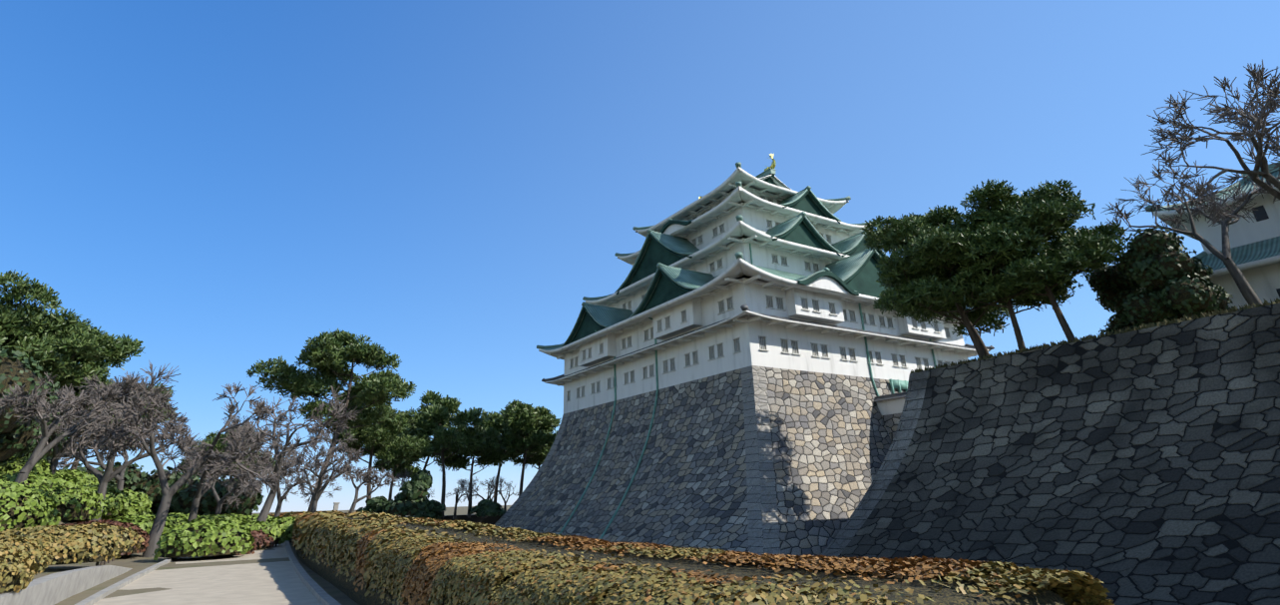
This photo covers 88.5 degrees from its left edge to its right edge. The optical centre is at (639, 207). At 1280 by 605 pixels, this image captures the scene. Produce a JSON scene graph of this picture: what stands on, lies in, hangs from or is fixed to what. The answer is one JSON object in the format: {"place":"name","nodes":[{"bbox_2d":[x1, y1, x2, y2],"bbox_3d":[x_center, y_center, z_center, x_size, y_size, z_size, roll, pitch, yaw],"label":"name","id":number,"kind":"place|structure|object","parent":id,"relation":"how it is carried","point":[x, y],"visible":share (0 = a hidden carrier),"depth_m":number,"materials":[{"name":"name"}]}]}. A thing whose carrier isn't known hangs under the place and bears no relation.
{"place":"outdoors","nodes":[
{"label":"outdoors","id":0,"kind":"place"},
{"bbox_2d":[74,540,341,604],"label":"path","id":1,"kind":"structure","parent":0,"point":[291,582],"depth_m":16.93,"materials":[{"name":"beige concrete"}]},
{"bbox_2d":[251,504,511,556],"bbox_3d":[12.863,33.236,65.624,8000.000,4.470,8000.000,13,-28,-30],"label":"ground","id":2,"kind":"structure","parent":0,"point":[462,512],"depth_m":139.37,"materials":[{"name":"soil"}]},
{"bbox_2d":[0,345,264,515],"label":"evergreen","id":3,"kind":"object","parent":2,"relation":"on","point":[175,505],"depth_m":46.08,"materials":[{"name":"green plant"}]},
{"bbox_2d":[0,454,295,593],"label":"shrub","id":4,"kind":"object","parent":2,"relation":"on","point":[60,478],"depth_m":31.47,"materials":[{"name":"green plant"}]},
{"bbox_2d":[0,501,340,604],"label":"pavement","id":5,"kind":"structure","parent":2,"relation":"on","point":[53,588],"depth_m":14.52,"materials":[{"name":"concrete"}]},
{"bbox_2d":[31,519,358,604],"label":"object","id":6,"kind":"structure","parent":2,"relation":"on","point":[137,562],"depth_m":22.29,"materials":[{"name":"grey concrete"}]},
{"bbox_2d":[0,521,144,592],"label":"hedge","id":7,"kind":"object","parent":6,"relation":"on","point":[41,547],"visible":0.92,"depth_m":17.91,"materials":[{"name":"yellow plant"}]},
{"bbox_2d":[0,360,398,556],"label":"cherry","id":8,"kind":"object","parent":2,"relation":"on","point":[105,431],"depth_m":37.55,"materials":[{"name":"grey plant"}]},
{"bbox_2d":[0,268,433,511],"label":"pines","id":9,"kind":"object","parent":2,"relation":"on","point":[54,342],"depth_m":71.10,"materials":[{"name":"green plant"}]},
{"bbox_2d":[356,468,506,518],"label":"shrub","id":10,"kind":"object","parent":2,"relation":"on","point":[435,508],"depth_m":87.24,"materials":[{"name":"green plant"}]},
{"bbox_2d":[386,403,544,518],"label":"trunks","id":11,"kind":"object","parent":2,"relation":"on","point":[495,492],"depth_m":114.17,"materials":[{"name":"brown plant"}]},
{"bbox_2d":[363,389,561,478],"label":"pine tree foliage","id":12,"kind":"object","parent":11,"relation":"on","point":[487,437],"visible":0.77,"depth_m":124.85,"materials":[{"name":"green plant"}]},
{"bbox_2d":[268,509,1114,604],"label":"hedge","id":13,"kind":"object","parent":2,"relation":"on","point":[428,574],"depth_m":6.41,"materials":[{"name":"plant"}]},
{"bbox_2d":[493,365,904,555],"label":"stone base","id":14,"kind":"object","parent":2,"relation":"on","point":[758,460],"visible":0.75,"depth_m":72.98,"materials":[{"name":"grey stone"}]},
{"bbox_2d":[635,166,849,237],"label":"eaves","id":15,"kind":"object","parent":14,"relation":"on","point":[743,177],"depth_m":102.94,"materials":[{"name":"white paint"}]},
{"bbox_2d":[632,161,851,230],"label":"eave corners","id":16,"kind":"object","parent":15,"relation":"on","point":[738,164],"visible":0.17,"depth_m":108.96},
{"bbox_2d":[764,153,776,170],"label":"roof ornament","id":17,"kind":"object","parent":15,"relation":"on","point":[773,164],"visible":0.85,"depth_m":108.37,"materials":[{"name":"gold metal"}]},
{"bbox_2d":[755,167,790,189],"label":"roof gable","id":18,"kind":"structure","parent":15,"relation":"on","point":[769,171],"depth_m":108.25,"materials":[{"name":"green metal"}]},
{"bbox_2d":[759,173,791,189],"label":"roof gable","id":19,"kind":"structure","parent":15,"relation":"on","point":[776,183],"depth_m":108.58,"materials":[{"name":"white paint"}]},
{"bbox_2d":[538,257,948,359],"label":"roof","id":20,"kind":"structure","parent":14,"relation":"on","point":[738,267],"depth_m":81.58,"materials":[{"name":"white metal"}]},
{"bbox_2d":[536,251,748,348],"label":"eave corners","id":21,"kind":"object","parent":20,"relation":"on","point":[738,254],"visible":0.17,"depth_m":112.19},
{"bbox_2d":[544,310,990,386],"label":"roof","id":22,"kind":"structure","parent":14,"relation":"on","point":[811,323],"depth_m":83.48,"materials":[{"name":"white paint"}]},
{"bbox_2d":[541,304,994,382],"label":"eave corners","id":23,"kind":"object","parent":22,"relation":"on","point":[744,306],"visible":0.46,"depth_m":96.06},
{"bbox_2d":[558,243,936,538],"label":"pipes","id":24,"kind":"object","parent":2,"relation":"on","point":[899,384],"visible":0.4,"depth_m":84.90,"materials":[{"name":"metal"}]},
{"bbox_2d":[880,412,901,439],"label":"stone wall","id":25,"kind":"structure","parent":2,"relation":"on","point":[891,421],"depth_m":77.68,"materials":[{"name":"stone"}]},
{"bbox_2d":[872,391,906,415],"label":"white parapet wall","id":26,"kind":"structure","parent":25,"relation":"on","point":[892,403],"depth_m":78.63,"materials":[{"name":"paint"}]},
{"bbox_2d":[821,302,1279,604],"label":"wall","id":27,"kind":"structure","parent":2,"relation":"on","point":[1138,467],"depth_m":41.83,"materials":[{"name":"stone"}]},
{"bbox_2d":[909,297,1279,373],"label":"wall coping","id":28,"kind":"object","parent":27,"relation":"on","point":[1163,322],"depth_m":45.96,"materials":[{"name":"grey stone"}]},
{"bbox_2d":[1085,225,1236,334],"bbox_3d":[40.039,6.445,50.418,13.208,8.408,7.462,45,-52,-59],"label":"evergreen","id":29,"kind":"object","parent":27,"relation":"on","point":[1142,265],"depth_m":47.44,"materials":[{"name":"green plant"}]},
{"bbox_2d":[0,0,1279,512],"label":"sky","id":30,"kind":"structure","parent":0,"point":[220,187],"materials":[{"name":"blue"}]},
{"bbox_2d":[549,180,976,413],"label":"castle walls","id":31,"kind":"structure","parent":0,"point":[745,340],"depth_m":86.42,"materials":[{"name":"white paint"}]},
{"bbox_2d":[585,219,850,304],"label":"roof","id":32,"kind":"structure","parent":31,"relation":"on","point":[739,228],"depth_m":89.47,"materials":[{"name":"white metal"}]},
{"bbox_2d":[582,214,743,300],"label":"roof hips","id":33,"kind":"object","parent":32,"relation":"on","point":[738,216],"visible":0.08,"depth_m":114.13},
{"bbox_2d":[560,185,893,349],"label":"gables","id":34,"kind":"object","parent":31,"relation":"on","point":[854,272],"visible":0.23,"depth_m":91.69,"materials":[{"name":"green metal"}]},
{"bbox_2d":[617,185,867,265],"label":"roof","id":35,"kind":"structure","parent":31,"relation":"on","point":[738,195],"depth_m":97.58,"materials":[{"name":"white paint"}]},
{"bbox_2d":[614,181,872,256],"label":"eave corners","id":36,"kind":"object","parent":35,"relation":"on","point":[737,184],"visible":0.1,"depth_m":106.62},
{"bbox_2d":[859,178,1132,359],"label":"pine trees","id":37,"kind":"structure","parent":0,"point":[1007,229],"depth_m":52.36,"materials":[{"name":"green plant"}]},
{"bbox_2d":[1100,59,1279,307],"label":"bare tree","id":38,"kind":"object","parent":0,"point":[1259,122],"depth_m":42.02,"materials":[{"name":"plant"}]},
{"bbox_2d":[1165,161,1279,309],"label":"building wall","id":39,"kind":"structure","parent":0,"point":[1263,281],"depth_m":54.24,"materials":[{"name":"paint"}]},
{"bbox_2d":[1140,236,1279,294],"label":"lower roof","id":40,"kind":"structure","parent":39,"relation":"attached to","point":[1256,254],"depth_m":52.88,"materials":[{"name":"green metal"}]},
{"bbox_2d":[1195,250,1207,258],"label":"roof hips","id":41,"kind":"object","parent":40,"relation":"on","point":[1201,254],"visible":0.04,"depth_m":57.05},
{"bbox_2d":[1153,170,1279,240],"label":"roof","id":42,"kind":"structure","parent":39,"relation":"attached to","point":[1187,224],"depth_m":58.91,"materials":[{"name":"white metal"}]},
{"bbox_2d":[1145,178,1250,211],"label":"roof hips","id":43,"kind":"object","parent":42,"relation":"on","point":[1241,181],"visible":0.17,"depth_m":59.99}
]}

